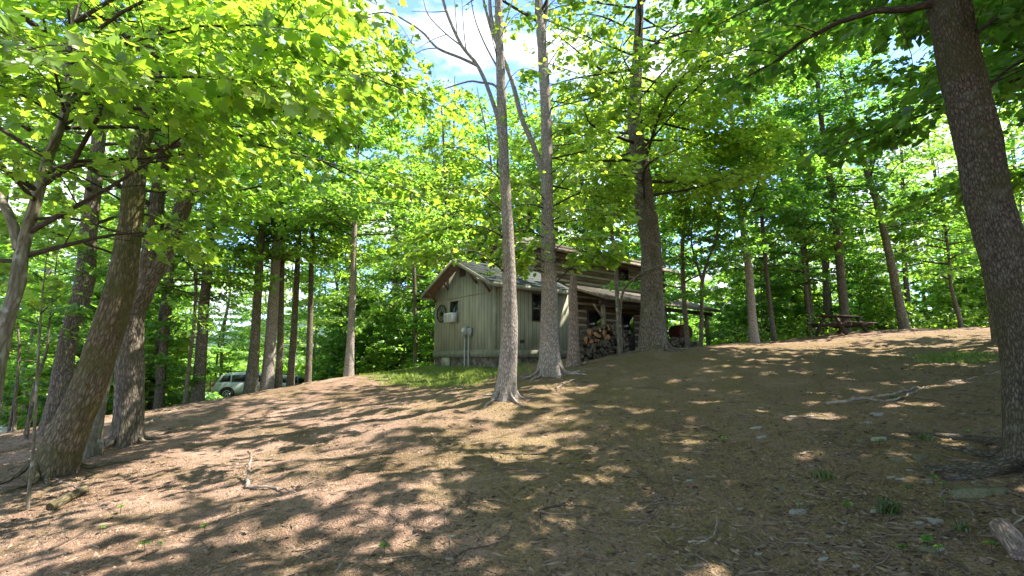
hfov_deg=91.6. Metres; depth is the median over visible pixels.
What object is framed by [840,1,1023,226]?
shade tree
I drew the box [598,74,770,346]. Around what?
woodland tree
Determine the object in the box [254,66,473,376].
wood tree
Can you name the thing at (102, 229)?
woodland tree
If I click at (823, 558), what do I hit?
flat stone
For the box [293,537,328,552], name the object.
ground twig
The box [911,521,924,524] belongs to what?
flat stone
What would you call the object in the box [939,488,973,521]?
fallen branch
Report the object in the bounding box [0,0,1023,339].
sky
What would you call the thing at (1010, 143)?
woodland tree
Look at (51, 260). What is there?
crooked sapling
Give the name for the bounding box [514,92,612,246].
woodland tree
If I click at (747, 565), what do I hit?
ground twig
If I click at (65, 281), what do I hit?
woodland tree
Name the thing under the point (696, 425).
fallen branch
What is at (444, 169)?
woodland tree
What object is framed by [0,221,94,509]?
thin sapling
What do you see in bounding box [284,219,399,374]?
woodland tree
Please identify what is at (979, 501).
ground twig
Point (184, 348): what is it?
understorey sapling
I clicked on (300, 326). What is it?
hills
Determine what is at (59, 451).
leaning tree
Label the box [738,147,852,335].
wood tree
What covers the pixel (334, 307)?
woodland tree
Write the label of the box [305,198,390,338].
woodland tree
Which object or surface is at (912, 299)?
understorey sapling
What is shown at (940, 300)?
understorey sapling
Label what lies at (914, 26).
shade tree
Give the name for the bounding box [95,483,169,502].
ground twig
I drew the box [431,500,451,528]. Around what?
ground twig
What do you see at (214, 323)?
woodland tree
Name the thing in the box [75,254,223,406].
understorey sapling
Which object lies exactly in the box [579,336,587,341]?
split log
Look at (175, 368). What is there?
understorey sapling
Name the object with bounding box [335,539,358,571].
fallen branch
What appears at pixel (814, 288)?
understorey sapling
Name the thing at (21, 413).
understorey sapling
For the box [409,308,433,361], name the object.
understorey sapling
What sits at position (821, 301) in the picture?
understorey sapling
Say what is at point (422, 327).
understorey sapling
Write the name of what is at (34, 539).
ground twig
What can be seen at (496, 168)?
woodland tree
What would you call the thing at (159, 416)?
fallen branch
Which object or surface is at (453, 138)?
woodland tree
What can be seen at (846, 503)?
seedling
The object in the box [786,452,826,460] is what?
ground twig
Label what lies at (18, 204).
woodland tree
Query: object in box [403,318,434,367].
understorey sapling
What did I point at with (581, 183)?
woodland tree
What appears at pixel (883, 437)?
flat stone
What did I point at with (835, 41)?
shade tree
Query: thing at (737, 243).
forked sapling
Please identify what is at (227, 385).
parked car
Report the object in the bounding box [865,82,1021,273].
woodland tree
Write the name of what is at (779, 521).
ground twig
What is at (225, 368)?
understorey sapling
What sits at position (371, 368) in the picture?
understorey sapling
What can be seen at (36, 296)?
woodland tree
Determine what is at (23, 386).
understorey sapling
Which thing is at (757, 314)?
understorey sapling
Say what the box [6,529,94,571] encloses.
fallen branch
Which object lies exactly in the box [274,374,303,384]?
parked car
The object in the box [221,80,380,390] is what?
wood tree
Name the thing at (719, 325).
understorey sapling
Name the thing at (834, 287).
woodland tree
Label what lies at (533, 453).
fallen branch
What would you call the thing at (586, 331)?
split log
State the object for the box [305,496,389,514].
ground twig
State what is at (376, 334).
understorey sapling
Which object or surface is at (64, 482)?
fallen branch
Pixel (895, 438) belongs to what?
ground twig
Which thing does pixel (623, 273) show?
window
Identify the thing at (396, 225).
woodland tree
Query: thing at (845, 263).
woodland tree
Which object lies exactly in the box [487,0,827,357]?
tree
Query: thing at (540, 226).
woodland tree
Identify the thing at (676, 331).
oil tank
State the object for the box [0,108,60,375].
woodland tree
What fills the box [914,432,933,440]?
grass tuft
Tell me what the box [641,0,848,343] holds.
wood tree
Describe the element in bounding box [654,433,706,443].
fallen branch
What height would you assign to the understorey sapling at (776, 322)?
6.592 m
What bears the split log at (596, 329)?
on the split log
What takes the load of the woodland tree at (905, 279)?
on the ground at (746, 371)
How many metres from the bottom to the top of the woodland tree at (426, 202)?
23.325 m
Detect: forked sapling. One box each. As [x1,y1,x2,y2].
[578,166,707,354]
[675,158,780,346]
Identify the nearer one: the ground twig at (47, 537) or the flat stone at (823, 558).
the flat stone at (823, 558)
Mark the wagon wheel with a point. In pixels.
(441, 313)
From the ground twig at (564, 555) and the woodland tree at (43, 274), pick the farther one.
the woodland tree at (43, 274)
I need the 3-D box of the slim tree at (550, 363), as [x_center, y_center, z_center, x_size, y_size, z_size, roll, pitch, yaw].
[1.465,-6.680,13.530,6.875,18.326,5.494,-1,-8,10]
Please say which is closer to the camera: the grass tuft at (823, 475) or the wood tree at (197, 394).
the grass tuft at (823, 475)
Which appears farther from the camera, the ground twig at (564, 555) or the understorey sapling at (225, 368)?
the understorey sapling at (225, 368)
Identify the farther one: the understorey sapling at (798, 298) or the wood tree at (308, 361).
the understorey sapling at (798, 298)
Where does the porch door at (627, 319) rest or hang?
in the cabin
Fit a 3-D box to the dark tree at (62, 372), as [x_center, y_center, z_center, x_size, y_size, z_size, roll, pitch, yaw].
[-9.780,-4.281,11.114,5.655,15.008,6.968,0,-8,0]
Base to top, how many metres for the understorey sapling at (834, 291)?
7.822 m
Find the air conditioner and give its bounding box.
[444,312,457,322]
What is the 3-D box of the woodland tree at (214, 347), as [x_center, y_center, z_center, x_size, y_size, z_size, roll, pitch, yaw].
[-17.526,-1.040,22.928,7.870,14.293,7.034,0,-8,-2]
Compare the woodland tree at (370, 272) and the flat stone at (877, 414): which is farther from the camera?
the woodland tree at (370, 272)
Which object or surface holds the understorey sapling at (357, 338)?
on the ground at (746, 371)
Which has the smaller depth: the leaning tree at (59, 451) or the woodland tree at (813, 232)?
the leaning tree at (59, 451)
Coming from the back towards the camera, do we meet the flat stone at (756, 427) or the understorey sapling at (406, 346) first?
the understorey sapling at (406, 346)
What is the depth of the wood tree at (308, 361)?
20.83 m
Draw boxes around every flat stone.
[750,426,762,428]
[773,484,783,488]
[789,509,807,514]
[818,556,829,560]
[869,412,883,415]
[870,436,886,440]
[888,456,907,462]
[910,454,929,460]
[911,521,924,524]
[916,544,936,553]
[925,517,943,523]
[949,486,991,497]
[986,486,1009,495]
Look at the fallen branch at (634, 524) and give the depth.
4.55 m
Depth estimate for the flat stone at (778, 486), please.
5.02 m
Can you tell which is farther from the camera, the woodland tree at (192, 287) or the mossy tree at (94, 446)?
the woodland tree at (192, 287)
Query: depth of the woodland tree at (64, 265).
19.18 m
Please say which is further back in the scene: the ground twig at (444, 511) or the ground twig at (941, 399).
the ground twig at (941, 399)
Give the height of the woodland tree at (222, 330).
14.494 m
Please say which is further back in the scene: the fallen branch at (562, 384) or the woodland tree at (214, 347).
the woodland tree at (214, 347)
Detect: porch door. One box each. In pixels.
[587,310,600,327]
[621,313,634,350]
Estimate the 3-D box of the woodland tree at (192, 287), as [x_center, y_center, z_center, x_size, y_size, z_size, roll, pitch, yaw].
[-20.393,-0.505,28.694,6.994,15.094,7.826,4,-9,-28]
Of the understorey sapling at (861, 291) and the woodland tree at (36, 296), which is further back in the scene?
the woodland tree at (36, 296)
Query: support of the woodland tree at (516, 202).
on the ground at (746, 371)
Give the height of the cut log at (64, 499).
0.192 m
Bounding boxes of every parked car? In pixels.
[211,371,285,397]
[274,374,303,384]
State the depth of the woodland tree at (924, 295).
38.85 m
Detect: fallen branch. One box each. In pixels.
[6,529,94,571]
[48,479,187,550]
[51,478,78,487]
[145,407,184,425]
[245,451,297,493]
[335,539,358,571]
[376,393,426,394]
[412,528,428,534]
[454,540,508,557]
[500,452,590,454]
[538,504,596,526]
[555,379,588,388]
[630,496,685,526]
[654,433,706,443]
[675,422,717,431]
[688,517,717,542]
[714,540,768,565]
[770,536,826,549]
[825,385,928,403]
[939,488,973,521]
[950,371,1000,382]
[977,508,1023,551]
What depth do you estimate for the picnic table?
21.30 m
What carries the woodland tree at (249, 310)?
on the ground at (746, 371)
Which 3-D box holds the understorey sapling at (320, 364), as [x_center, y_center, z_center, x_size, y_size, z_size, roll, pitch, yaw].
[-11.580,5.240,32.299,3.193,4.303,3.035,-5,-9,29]
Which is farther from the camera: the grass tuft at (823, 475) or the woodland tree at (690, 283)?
the woodland tree at (690, 283)
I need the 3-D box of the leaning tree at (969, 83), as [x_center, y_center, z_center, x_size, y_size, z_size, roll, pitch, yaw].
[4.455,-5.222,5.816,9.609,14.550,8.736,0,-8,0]
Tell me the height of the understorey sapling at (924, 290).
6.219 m
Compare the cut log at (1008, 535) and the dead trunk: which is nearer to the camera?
the cut log at (1008, 535)
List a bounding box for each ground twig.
[7,531,61,547]
[37,529,67,543]
[57,534,95,539]
[81,503,110,512]
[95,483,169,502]
[114,550,158,565]
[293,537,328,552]
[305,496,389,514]
[334,554,420,562]
[357,546,379,569]
[388,508,418,527]
[409,492,483,503]
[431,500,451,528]
[448,466,479,471]
[534,509,588,514]
[544,540,585,563]
[551,545,616,562]
[561,520,612,533]
[565,514,650,521]
[634,492,664,512]
[637,471,675,500]
[660,534,684,552]
[669,549,711,567]
[719,560,780,568]
[750,517,804,527]
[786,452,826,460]
[808,562,845,575]
[861,531,912,543]
[869,424,921,448]
[871,544,890,567]
[910,397,976,403]
[945,498,1010,508]
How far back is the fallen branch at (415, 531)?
4.48 m
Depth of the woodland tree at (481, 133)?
36.74 m
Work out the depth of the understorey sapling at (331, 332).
42.23 m
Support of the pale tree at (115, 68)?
on the ground at (746, 371)
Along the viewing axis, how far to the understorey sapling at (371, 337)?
31.12 m
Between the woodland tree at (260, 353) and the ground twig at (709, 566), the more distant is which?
the woodland tree at (260, 353)
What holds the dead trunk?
on the ground at (746, 371)
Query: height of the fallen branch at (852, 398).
0.267 m
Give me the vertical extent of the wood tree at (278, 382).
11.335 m
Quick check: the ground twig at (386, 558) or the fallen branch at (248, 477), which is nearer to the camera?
the ground twig at (386, 558)
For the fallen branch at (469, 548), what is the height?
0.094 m
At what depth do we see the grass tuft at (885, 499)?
4.56 m
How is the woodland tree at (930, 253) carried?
on the ground at (746, 371)
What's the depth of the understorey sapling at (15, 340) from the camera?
34.44 m
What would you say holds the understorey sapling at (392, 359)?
on the ground at (746, 371)
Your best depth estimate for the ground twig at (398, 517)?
4.76 m
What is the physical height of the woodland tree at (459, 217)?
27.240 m
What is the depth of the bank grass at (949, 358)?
11.65 m
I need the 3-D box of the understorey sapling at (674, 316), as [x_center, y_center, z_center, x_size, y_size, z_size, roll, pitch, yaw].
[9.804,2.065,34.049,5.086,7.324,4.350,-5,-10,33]
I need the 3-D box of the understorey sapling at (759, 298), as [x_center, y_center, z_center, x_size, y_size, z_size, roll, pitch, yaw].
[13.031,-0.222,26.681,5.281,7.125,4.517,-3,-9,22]
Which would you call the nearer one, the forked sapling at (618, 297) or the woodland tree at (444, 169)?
the forked sapling at (618, 297)
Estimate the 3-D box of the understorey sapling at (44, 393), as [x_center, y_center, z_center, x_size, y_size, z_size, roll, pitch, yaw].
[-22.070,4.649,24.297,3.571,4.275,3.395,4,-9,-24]
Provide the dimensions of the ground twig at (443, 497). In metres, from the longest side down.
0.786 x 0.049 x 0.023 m
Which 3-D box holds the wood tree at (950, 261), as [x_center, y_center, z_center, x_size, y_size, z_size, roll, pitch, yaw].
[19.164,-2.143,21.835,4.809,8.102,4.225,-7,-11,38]
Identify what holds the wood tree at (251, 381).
on the ground at (746, 371)
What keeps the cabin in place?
on the ground at (746, 371)
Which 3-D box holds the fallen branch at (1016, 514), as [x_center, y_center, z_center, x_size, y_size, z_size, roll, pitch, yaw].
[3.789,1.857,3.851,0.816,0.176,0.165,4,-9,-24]
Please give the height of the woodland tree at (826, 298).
17.918 m
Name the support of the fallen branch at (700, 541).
on the ground at (746, 371)
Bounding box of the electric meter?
[461,326,472,366]
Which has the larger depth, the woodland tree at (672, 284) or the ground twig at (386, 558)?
the woodland tree at (672, 284)
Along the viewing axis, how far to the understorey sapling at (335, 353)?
33.61 m
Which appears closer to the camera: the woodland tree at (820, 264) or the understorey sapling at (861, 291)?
the understorey sapling at (861, 291)
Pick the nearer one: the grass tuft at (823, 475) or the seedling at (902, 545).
the seedling at (902, 545)
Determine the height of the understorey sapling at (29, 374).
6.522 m
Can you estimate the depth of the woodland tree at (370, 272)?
46.39 m
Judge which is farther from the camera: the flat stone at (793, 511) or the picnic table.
the picnic table
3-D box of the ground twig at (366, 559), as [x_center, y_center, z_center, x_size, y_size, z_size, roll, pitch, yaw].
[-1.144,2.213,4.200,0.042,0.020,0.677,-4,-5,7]
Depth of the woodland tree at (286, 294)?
44.63 m
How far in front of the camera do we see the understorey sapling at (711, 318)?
40.09 m
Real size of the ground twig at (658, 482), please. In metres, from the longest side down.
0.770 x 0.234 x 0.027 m
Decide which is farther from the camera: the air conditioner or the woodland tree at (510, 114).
the woodland tree at (510, 114)
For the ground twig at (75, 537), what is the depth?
4.89 m
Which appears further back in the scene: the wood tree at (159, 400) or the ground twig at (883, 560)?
the wood tree at (159, 400)
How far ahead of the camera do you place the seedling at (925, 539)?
3.68 m
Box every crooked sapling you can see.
[0,206,107,438]
[0,244,86,431]
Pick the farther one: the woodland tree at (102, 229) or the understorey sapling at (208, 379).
the understorey sapling at (208, 379)
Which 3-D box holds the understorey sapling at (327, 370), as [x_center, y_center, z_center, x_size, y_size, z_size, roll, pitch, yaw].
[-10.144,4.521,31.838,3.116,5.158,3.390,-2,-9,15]
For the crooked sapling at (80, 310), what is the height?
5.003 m
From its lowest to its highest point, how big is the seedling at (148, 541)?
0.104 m
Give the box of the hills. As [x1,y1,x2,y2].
[183,304,406,361]
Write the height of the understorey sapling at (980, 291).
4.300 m
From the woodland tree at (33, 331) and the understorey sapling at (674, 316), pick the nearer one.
the woodland tree at (33, 331)
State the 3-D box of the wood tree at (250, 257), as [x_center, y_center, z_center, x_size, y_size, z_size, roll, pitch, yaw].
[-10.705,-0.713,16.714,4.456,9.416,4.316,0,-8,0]
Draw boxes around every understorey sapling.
[0,293,114,429]
[0,365,52,430]
[3,337,41,395]
[5,336,50,398]
[9,356,77,410]
[18,265,172,424]
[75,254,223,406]
[85,270,205,405]
[106,322,194,409]
[144,284,194,398]
[144,324,194,388]
[180,324,213,384]
[211,350,241,385]
[297,331,332,378]
[301,338,343,383]
[316,327,356,380]
[317,294,385,378]
[317,331,362,380]
[323,323,374,376]
[338,310,378,373]
[342,303,405,369]
[356,340,384,374]
[358,277,433,373]
[363,317,398,355]
[376,291,432,367]
[385,317,412,370]
[393,265,441,368]
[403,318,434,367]
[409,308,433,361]
[664,277,693,340]
[667,288,710,344]
[681,296,719,342]
[690,291,720,341]
[703,272,770,344]
[705,227,814,340]
[715,265,781,341]
[724,291,765,341]
[725,289,773,341]
[740,254,802,338]
[762,260,834,334]
[768,290,820,340]
[782,247,863,331]
[794,278,837,317]
[801,289,836,333]
[821,259,885,327]
[821,271,863,315]
[823,301,858,332]
[849,262,928,327]
[851,268,925,329]
[856,283,908,329]
[880,282,923,323]
[909,268,959,322]
[910,287,933,321]
[913,279,983,328]
[921,248,989,326]
[925,233,987,328]
[926,245,986,324]
[954,268,988,326]
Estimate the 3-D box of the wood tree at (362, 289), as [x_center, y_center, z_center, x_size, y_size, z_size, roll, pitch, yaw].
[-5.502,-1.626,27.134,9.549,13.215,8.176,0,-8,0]
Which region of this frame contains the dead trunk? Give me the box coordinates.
[564,275,586,366]
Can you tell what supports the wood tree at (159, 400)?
on the ground at (746, 371)
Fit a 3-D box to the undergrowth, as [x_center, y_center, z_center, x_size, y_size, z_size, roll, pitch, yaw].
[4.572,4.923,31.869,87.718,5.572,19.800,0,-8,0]
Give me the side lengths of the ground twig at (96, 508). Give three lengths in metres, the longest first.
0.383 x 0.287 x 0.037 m
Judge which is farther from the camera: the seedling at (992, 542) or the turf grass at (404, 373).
the turf grass at (404, 373)
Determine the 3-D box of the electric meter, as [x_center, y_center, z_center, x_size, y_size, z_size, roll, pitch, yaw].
[-1.744,2.303,19.035,0.193,1.696,0.520,7,-11,-39]
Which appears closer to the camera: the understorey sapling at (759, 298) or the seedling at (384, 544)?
the seedling at (384, 544)
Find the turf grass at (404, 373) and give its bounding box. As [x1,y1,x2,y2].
[345,362,535,389]
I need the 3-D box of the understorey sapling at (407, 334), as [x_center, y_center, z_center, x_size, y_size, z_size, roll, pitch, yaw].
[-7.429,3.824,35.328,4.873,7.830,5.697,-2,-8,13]
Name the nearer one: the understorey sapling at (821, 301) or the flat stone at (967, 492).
the flat stone at (967, 492)
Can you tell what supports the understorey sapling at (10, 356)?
on the ground at (746, 371)
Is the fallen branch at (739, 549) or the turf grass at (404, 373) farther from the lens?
the turf grass at (404, 373)
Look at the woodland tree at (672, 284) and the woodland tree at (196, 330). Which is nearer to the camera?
the woodland tree at (672, 284)
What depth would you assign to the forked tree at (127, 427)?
9.32 m
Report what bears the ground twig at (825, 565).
on the ground at (746, 371)
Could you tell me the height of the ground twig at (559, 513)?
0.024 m
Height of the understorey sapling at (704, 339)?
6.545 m
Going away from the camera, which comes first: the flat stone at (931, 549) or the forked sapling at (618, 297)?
the flat stone at (931, 549)
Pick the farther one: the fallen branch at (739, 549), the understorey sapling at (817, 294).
the understorey sapling at (817, 294)
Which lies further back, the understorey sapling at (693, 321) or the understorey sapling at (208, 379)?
the understorey sapling at (208, 379)
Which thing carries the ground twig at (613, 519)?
on the ground at (746, 371)
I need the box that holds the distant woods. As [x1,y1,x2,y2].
[51,282,919,377]
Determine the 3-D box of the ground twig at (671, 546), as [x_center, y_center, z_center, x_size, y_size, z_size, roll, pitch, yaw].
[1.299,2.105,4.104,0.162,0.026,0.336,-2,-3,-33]
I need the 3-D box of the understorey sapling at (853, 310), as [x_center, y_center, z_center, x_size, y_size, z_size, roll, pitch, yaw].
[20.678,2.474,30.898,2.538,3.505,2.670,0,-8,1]
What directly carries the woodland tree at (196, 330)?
on the ground at (746, 371)
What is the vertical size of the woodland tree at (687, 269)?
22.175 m
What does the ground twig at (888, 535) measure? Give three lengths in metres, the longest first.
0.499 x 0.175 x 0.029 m
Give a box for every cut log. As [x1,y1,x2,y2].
[46,485,89,509]
[989,517,1023,560]
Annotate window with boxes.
[449,299,459,323]
[532,293,540,321]
[619,267,628,280]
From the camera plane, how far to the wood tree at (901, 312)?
22.47 m
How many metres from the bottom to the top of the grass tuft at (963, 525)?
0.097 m
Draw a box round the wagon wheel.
[436,305,445,322]
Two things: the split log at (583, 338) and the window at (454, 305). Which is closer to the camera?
the split log at (583, 338)
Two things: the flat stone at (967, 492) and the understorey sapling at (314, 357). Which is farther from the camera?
the understorey sapling at (314, 357)
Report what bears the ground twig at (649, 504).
on the ground at (746, 371)
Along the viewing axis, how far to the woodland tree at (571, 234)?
45.95 m
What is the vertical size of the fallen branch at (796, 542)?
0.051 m
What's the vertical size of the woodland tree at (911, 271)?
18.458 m
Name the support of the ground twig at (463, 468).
on the ground at (746, 371)
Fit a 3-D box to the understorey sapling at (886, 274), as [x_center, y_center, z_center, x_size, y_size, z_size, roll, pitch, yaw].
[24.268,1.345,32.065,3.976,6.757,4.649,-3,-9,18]
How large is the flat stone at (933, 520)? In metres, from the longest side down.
0.130 x 0.102 x 0.044 m
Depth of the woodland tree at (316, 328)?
55.48 m
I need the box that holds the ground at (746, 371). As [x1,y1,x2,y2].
[0,327,1023,575]
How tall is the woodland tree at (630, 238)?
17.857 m
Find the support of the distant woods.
on the ground at (746, 371)
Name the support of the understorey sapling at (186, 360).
on the ground at (746, 371)
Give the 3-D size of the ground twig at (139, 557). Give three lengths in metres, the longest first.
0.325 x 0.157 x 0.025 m
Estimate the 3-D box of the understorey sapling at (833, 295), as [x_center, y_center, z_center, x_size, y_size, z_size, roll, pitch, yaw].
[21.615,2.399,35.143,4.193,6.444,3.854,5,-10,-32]
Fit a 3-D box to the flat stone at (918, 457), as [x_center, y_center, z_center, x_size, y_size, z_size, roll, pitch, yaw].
[4.354,1.807,5.316,0.220,0.062,0.126,-5,-5,-13]
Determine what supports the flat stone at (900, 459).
on the ground at (746, 371)
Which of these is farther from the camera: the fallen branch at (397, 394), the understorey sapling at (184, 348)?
the understorey sapling at (184, 348)
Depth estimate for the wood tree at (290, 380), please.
20.99 m
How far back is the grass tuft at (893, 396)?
7.83 m
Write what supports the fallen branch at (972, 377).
on the ground at (746, 371)
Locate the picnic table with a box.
[806,315,876,335]
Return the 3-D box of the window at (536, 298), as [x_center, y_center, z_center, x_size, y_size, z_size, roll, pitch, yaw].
[1.068,0.769,19.452,0.750,1.100,0.038,7,-11,-39]
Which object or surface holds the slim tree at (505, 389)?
on the ground at (746, 371)
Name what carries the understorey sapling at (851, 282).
on the ground at (746, 371)
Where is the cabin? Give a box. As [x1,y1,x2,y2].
[420,237,721,368]
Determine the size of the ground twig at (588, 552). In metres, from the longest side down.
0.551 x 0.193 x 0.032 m
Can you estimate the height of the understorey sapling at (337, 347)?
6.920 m
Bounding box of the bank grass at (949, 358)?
[894,348,998,365]
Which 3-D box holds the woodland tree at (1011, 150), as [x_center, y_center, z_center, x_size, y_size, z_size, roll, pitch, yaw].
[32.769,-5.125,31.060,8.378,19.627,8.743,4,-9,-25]
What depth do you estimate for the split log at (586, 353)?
16.36 m
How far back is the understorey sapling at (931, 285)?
27.40 m
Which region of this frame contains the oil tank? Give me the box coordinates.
[668,324,692,337]
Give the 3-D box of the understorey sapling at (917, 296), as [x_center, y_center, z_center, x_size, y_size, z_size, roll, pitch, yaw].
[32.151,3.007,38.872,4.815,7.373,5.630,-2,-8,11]
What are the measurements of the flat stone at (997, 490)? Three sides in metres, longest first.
0.224 x 0.167 x 0.080 m
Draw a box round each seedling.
[137,540,150,548]
[378,541,389,553]
[841,500,852,509]
[895,544,909,553]
[921,535,933,546]
[926,474,937,483]
[981,540,998,550]
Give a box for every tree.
[0,0,241,435]
[0,0,301,458]
[0,0,325,448]
[0,0,372,494]
[0,0,504,420]
[0,104,115,416]
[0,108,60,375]
[0,113,79,367]
[0,210,50,338]
[14,208,72,392]
[22,135,230,353]
[25,146,161,366]
[26,215,104,350]
[40,18,287,409]
[58,138,276,408]
[77,182,219,373]
[93,41,298,402]
[139,148,266,403]
[183,272,219,365]
[193,268,252,376]
[197,265,262,376]
[206,80,347,394]
[213,265,268,364]
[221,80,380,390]
[227,242,307,359]
[234,140,342,388]
[234,262,302,365]
[243,117,383,386]
[246,136,367,382]
[248,258,330,353]
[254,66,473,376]
[263,154,406,342]
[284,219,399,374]
[285,234,342,381]
[302,235,381,366]
[303,79,461,366]
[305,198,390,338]
[315,137,474,363]
[338,111,471,349]
[363,198,439,352]
[368,0,551,407]
[376,86,499,295]
[377,76,499,311]
[383,174,482,326]
[406,88,540,342]
[420,188,491,291]
[424,92,540,278]
[461,0,688,381]
[463,90,590,254]
[475,136,567,242]
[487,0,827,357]
[512,86,669,290]
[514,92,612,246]
[523,187,572,244]
[562,215,583,249]
[565,43,709,294]
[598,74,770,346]
[604,107,744,319]
[618,220,640,258]
[635,195,715,340]
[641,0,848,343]
[645,0,1020,342]
[652,0,1023,480]
[688,194,769,323]
[690,99,822,340]
[711,23,889,336]
[723,53,937,334]
[730,1,929,332]
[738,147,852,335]
[762,115,891,320]
[775,225,821,294]
[777,19,1023,328]
[785,0,1023,178]
[811,199,884,319]
[834,80,979,327]
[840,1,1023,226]
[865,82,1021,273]
[881,152,981,327]
[882,169,962,315]
[889,225,936,322]
[909,198,982,322]
[929,46,1023,284]
[930,154,1023,286]
[955,100,1023,264]
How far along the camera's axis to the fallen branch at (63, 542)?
5.00 m
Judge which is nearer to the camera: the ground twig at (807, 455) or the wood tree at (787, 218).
the ground twig at (807, 455)
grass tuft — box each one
[810,468,835,479]
[874,496,897,502]
[875,499,908,515]
[889,394,903,399]
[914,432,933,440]
[953,518,972,531]
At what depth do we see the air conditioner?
19.82 m
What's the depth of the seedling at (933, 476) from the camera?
4.67 m
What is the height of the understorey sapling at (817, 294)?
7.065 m
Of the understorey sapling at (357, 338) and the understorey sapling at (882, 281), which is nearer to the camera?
the understorey sapling at (882, 281)
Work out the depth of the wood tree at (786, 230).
22.28 m
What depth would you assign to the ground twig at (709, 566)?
3.80 m
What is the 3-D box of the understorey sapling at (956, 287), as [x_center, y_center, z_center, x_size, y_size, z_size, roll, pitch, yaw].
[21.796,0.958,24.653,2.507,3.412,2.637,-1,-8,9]
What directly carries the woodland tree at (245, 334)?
on the ground at (746, 371)
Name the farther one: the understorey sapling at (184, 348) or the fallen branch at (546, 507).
the understorey sapling at (184, 348)
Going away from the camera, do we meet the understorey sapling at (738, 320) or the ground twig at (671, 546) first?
the ground twig at (671, 546)
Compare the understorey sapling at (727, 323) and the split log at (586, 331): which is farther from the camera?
the understorey sapling at (727, 323)
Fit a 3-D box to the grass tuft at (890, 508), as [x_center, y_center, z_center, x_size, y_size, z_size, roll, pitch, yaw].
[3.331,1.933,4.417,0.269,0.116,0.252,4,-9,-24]
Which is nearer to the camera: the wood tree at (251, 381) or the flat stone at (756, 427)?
the flat stone at (756, 427)
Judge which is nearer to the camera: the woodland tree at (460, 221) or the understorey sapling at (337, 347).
the understorey sapling at (337, 347)
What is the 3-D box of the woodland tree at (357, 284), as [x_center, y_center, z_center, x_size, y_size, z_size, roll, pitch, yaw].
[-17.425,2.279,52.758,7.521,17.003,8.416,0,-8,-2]
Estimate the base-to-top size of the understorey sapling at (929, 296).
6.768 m
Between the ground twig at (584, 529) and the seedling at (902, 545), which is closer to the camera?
the seedling at (902, 545)
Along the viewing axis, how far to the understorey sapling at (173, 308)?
24.03 m
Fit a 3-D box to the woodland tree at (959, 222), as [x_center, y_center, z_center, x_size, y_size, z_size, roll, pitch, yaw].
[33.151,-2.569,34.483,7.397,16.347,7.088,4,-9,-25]
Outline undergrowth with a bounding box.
[39,305,989,409]
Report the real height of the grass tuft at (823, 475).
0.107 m
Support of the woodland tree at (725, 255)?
on the ground at (746, 371)

